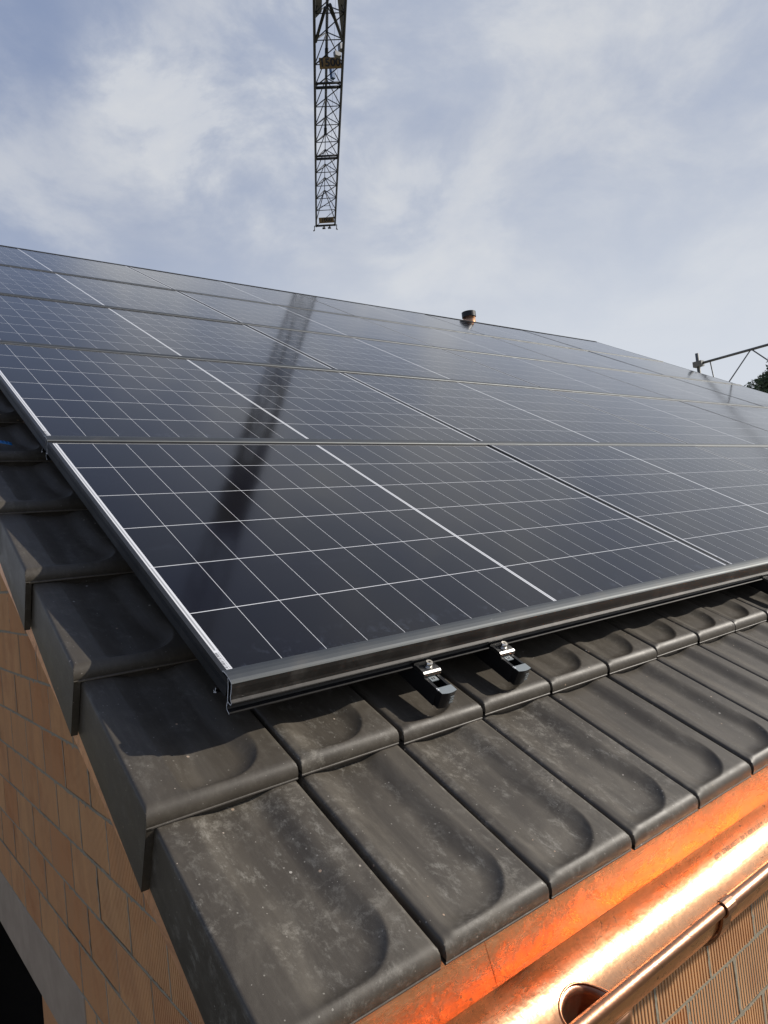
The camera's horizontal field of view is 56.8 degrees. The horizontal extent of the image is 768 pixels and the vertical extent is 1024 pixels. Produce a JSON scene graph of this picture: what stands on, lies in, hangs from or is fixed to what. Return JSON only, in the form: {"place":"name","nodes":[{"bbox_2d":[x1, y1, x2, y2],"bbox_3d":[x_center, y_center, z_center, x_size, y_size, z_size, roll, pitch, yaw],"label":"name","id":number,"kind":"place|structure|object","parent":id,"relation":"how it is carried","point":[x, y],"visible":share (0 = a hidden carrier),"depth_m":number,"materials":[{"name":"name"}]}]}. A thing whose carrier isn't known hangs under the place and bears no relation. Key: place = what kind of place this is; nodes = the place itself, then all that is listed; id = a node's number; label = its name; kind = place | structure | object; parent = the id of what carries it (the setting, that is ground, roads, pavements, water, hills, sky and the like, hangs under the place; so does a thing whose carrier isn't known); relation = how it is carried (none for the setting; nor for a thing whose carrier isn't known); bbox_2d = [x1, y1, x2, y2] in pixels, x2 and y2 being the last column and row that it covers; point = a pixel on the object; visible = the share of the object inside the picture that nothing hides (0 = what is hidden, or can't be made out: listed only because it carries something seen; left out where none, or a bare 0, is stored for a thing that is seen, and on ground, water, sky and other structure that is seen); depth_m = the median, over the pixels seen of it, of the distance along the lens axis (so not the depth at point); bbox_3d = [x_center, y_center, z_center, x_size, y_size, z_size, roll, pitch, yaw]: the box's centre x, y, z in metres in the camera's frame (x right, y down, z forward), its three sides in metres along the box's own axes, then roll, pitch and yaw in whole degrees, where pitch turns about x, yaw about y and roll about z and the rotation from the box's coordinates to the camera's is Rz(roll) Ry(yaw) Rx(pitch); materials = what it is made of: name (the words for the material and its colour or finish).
{"place":"outdoors","nodes":[
{"label":"outdoors","id":0,"kind":"place"},
{"bbox_2d":[313,0,346,230],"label":"crane jib","id":1,"kind":"object","parent":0,"point":[326,62],"visible":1,"depth_m":34.43,"materials":[{"name":"paint"}]},
{"bbox_2d":[0,574,767,1023],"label":"brick house","id":2,"kind":"structure","parent":0,"point":[82,938],"depth_m":2.06,"materials":[{"name":"brick"}]},
{"bbox_2d":[0,389,767,1023],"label":"tiled roof","id":3,"kind":"structure","parent":2,"relation":"on","point":[352,853],"depth_m":1.20,"materials":[{"name":"ceramic"}]},
{"bbox_2d":[0,440,11,444],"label":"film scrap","id":4,"kind":"object","parent":3,"relation":"on","point":[5,442],"visible":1,"depth_m":2.09,"materials":[{"name":"blue plastic"}]},
{"bbox_2d":[0,245,596,341],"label":"mounting rail","id":5,"kind":"object","parent":3,"relation":"on","point":[286,291],"visible":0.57,"depth_m":7.04,"materials":[{"name":"metal"}]},
{"bbox_2d":[397,668,456,708],"bbox_3d":[-1.528,-0.792,3.289,0.038,0.037,5.615,-4,27,-39],"label":"cross rail","id":6,"kind":"object","parent":3,"relation":"on","point":[439,693],"visible":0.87,"depth_m":1.34,"materials":[{"name":"black metal"}]},
{"bbox_2d":[0,264,662,361],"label":"mounting rail","id":7,"kind":"object","parent":6,"relation":"on","point":[299,308],"visible":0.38,"depth_m":5.91,"materials":[{"name":"metal"}]},
{"bbox_2d":[0,246,172,288],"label":"solar module","id":8,"kind":"object","parent":7,"relation":"on","point":[53,262],"visible":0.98,"depth_m":5.37,"materials":[{"name":"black glass"}]},
{"bbox_2d":[128,266,353,315],"bbox_3d":[-1.229,-1.928,6.279,1.712,0.033,1.117,-4,27,-39],"label":"solar module","id":9,"kind":"object","parent":7,"relation":"on","point":[209,286],"visible":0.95,"depth_m":6.22,"materials":[{"name":"black glass"}]},
{"bbox_2d":[299,294,483,334],"bbox_3d":[0.106,-2.021,7.347,1.712,0.033,1.117,-4,27,-39],"label":"solar module","id":10,"kind":"object","parent":7,"relation":"attached to","point":[380,313],"visible":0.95,"depth_m":7.30,"materials":[{"name":"black glass"}]},
{"bbox_2d":[425,314,579,348],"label":"solar module","id":11,"kind":"object","parent":7,"relation":"attached to","point":[499,331],"visible":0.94,"depth_m":8.39,"materials":[{"name":"black glass"}]},
{"bbox_2d":[523,330,655,359],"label":"solar module","id":12,"kind":"object","parent":7,"relation":"attached to","point":[589,345],"visible":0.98,"depth_m":9.46,"materials":[{"name":"black glass"}]},
{"bbox_2d":[0,292,739,384],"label":"mounting rail","id":13,"kind":"object","parent":6,"relation":"on","point":[318,332],"visible":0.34,"depth_m":4.75,"materials":[{"name":"metal"}]},
{"bbox_2d":[0,265,238,321],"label":"solar module","id":14,"kind":"object","parent":13,"relation":"on","point":[30,282],"visible":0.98,"depth_m":4.49,"materials":[{"name":"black glass"}]},
{"bbox_2d":[178,291,432,345],"bbox_3d":[-0.566,-1.468,5.489,1.712,0.033,1.117,-4,27,-39],"label":"solar module","id":15,"kind":"object","parent":13,"relation":"on","point":[243,311],"visible":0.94,"depth_m":5.42,"materials":[{"name":"black glass"}]},
{"bbox_2d":[363,318,565,362],"bbox_3d":[0.770,-1.560,6.557,1.712,0.033,1.117,-4,27,-39],"label":"solar module","id":16,"kind":"object","parent":13,"relation":"on","point":[456,340],"visible":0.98,"depth_m":6.50,"materials":[{"name":"black glass"}]},
{"bbox_2d":[493,337,661,374],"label":"solar module","id":17,"kind":"object","parent":13,"relation":"on","point":[575,356],"visible":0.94,"depth_m":7.58,"materials":[{"name":"black glass"}]},
{"bbox_2d":[589,351,734,383],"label":"solar module","id":18,"kind":"object","parent":13,"relation":"attached to","point":[663,368],"visible":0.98,"depth_m":8.65,"materials":[{"name":"black glass"}]},
{"bbox_2d":[0,340,767,407],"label":"mounting rail","id":19,"kind":"object","parent":6,"relation":"on","point":[178,356],"visible":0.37,"depth_m":3.67,"materials":[{"name":"metal"}]},
{"bbox_2d":[0,294,332,368],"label":"solar module","id":20,"kind":"object","parent":19,"relation":"on","point":[30,320],"visible":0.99,"depth_m":3.59,"materials":[{"name":"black glass"}]},
{"bbox_2d":[245,324,538,386],"bbox_3d":[0.098,-1.007,4.699,1.712,0.033,1.117,-4,27,-39],"label":"solar module","id":21,"kind":"object","parent":19,"relation":"on","point":[349,353],"visible":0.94,"depth_m":4.61,"materials":[{"name":"black glass"}]},
{"bbox_2d":[440,348,669,397],"bbox_3d":[1.433,-1.099,5.767,1.712,0.034,1.117,-4,27,-39],"label":"solar module","id":22,"kind":"object","parent":19,"relation":"on","point":[546,374],"visible":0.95,"depth_m":5.70,"materials":[{"name":"black glass"}]},
{"bbox_2d":[575,365,759,405],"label":"solar module","id":23,"kind":"object","parent":19,"relation":"on","point":[671,387],"visible":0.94,"depth_m":6.78,"materials":[{"name":"black glass"}]},
{"bbox_2d":[672,377,767,406],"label":"solar module","id":24,"kind":"object","parent":19,"relation":"on","point":[751,395],"visible":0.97,"depth_m":7.83,"materials":[{"name":"black glass"}]},
{"bbox_2d":[42,435,767,459],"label":"mounting rail","id":25,"kind":"object","parent":6,"relation":"on","point":[207,440],"visible":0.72,"depth_m":2.44,"materials":[{"name":"metal"}]},
{"bbox_2d":[0,343,477,450],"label":"solar module","id":26,"kind":"object","parent":25,"relation":"on","point":[51,391],"visible":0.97,"depth_m":2.67,"materials":[{"name":"black glass"}]},
{"bbox_2d":[341,372,685,442],"bbox_3d":[0.761,-0.546,3.909,1.712,0.035,1.117,-4,27,-39],"label":"solar module","id":27,"kind":"object","parent":25,"relation":"on","point":[482,412],"visible":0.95,"depth_m":3.79,"materials":[{"name":"black glass"}]},
{"bbox_2d":[549,390,767,443],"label":"solar module","id":28,"kind":"object","parent":25,"relation":"on","point":[682,421],"visible":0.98,"depth_m":4.87,"materials":[{"name":"black glass"}]},
{"bbox_2d":[678,400,767,430],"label":"solar module","id":29,"kind":"object","parent":25,"relation":"on","point":[756,416],"visible":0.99,"depth_m":5.98,"materials":[{"name":"black glass"}]},
{"bbox_2d":[413,658,440,681],"bbox_3d":[0.088,0.301,1.365,0.044,0.024,0.049,-4,27,-39],"label":"rail clamp","id":30,"kind":"object","parent":6,"relation":"attached to","point":[429,669],"visible":1,"depth_m":1.36,"materials":[{"name":"metal"}]},
{"bbox_2d":[213,556,767,714],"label":"mounting rail","id":31,"kind":"object","parent":6,"relation":"on","point":[253,686],"visible":1,"depth_m":1.42,"materials":[{"name":"metal"}]},
{"bbox_2d":[47,442,728,696],"bbox_3d":[0.089,0.008,2.051,1.712,0.035,1.117,-4,27,-39],"label":"solar module","id":32,"kind":"object","parent":31,"relation":"attached to","point":[235,555],"visible":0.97,"depth_m":1.79,"materials":[{"name":"black glass"}]},
{"bbox_2d":[488,444,767,563],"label":"solar module","id":33,"kind":"object","parent":31,"relation":"attached to","point":[710,503],"visible":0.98,"depth_m":2.92,"materials":[{"name":"black glass"}]},
{"bbox_2d":[697,446,767,473],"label":"solar module","id":34,"kind":"object","parent":31,"relation":"attached to","point":[755,457],"visible":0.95,"depth_m":4.10,"materials":[{"name":"black glass"}]},
{"bbox_2d":[462,310,475,321],"bbox_3d":[1.107,-2.352,9.097,0.179,0.422,0.179,-4,-3,-39],"label":"roof vent","id":35,"kind":"object","parent":3,"relation":"on","point":[469,315],"visible":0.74,"depth_m":9.03,"materials":[{"name":"black metal"}]},
{"bbox_2d":[473,649,530,684],"bbox_3d":[-1.361,-0.803,3.422,0.038,0.037,5.615,-4,27,-39],"label":"cross rail","id":36,"kind":"object","parent":3,"relation":"on","point":[516,670],"visible":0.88,"depth_m":1.48,"materials":[{"name":"black metal"}]},
{"bbox_2d":[489,640,514,660],"bbox_3d":[0.255,0.290,1.499,0.044,0.024,0.049,-4,27,-39],"label":"rail clamp","id":37,"kind":"object","parent":36,"relation":"attached to","point":[503,648],"visible":1,"depth_m":1.50,"materials":[{"name":"metal"}]},
{"bbox_2d":[355,766,767,1023],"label":"copper gutter","id":38,"kind":"object","parent":3,"relation":"attached to","point":[616,941],"visible":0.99,"depth_m":1.04,"materials":[{"name":"orange metal"}]},
{"bbox_2d":[702,894,736,946],"bbox_3d":[0.455,0.606,1.131,0.026,0.135,0.203,-4,-3,-39],"label":"gutter bracket","id":39,"kind":"object","parent":38,"relation":"attached to","point":[728,902],"visible":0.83,"depth_m":1.06,"materials":[{"name":"orange metal"}]},
{"bbox_2d":[747,580,767,594],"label":"cross rail","id":40,"kind":"object","parent":3,"relation":"on","point":[761,585],"depth_m":2.31,"materials":[{"name":"black metal"}]},
{"bbox_2d":[762,575,767,581],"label":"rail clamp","id":41,"kind":"object","parent":40,"relation":"attached to","point":[765,578],"visible":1,"depth_m":2.30,"materials":[{"name":"metal"}]},
{"bbox_2d":[0,0,767,387],"label":"sky","id":42,"kind":"structure","parent":0,"point":[593,170],"materials":[{"name":"white"}]},
{"label":"ground","id":43,"kind":"structure","parent":0,"visible":0},
{"bbox_2d":[692,343,767,381],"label":"scaffold frame","id":44,"kind":"object","parent":43,"relation":"on","point":[698,364],"visible":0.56,"depth_m":10.13,"materials":[{"name":"metal"}]},
{"bbox_2d":[744,358,767,392],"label":"tree","id":45,"kind":"object","parent":43,"relation":"on","point":[761,382],"visible":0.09,"depth_m":52.90,"materials":[{"name":"green plant"}]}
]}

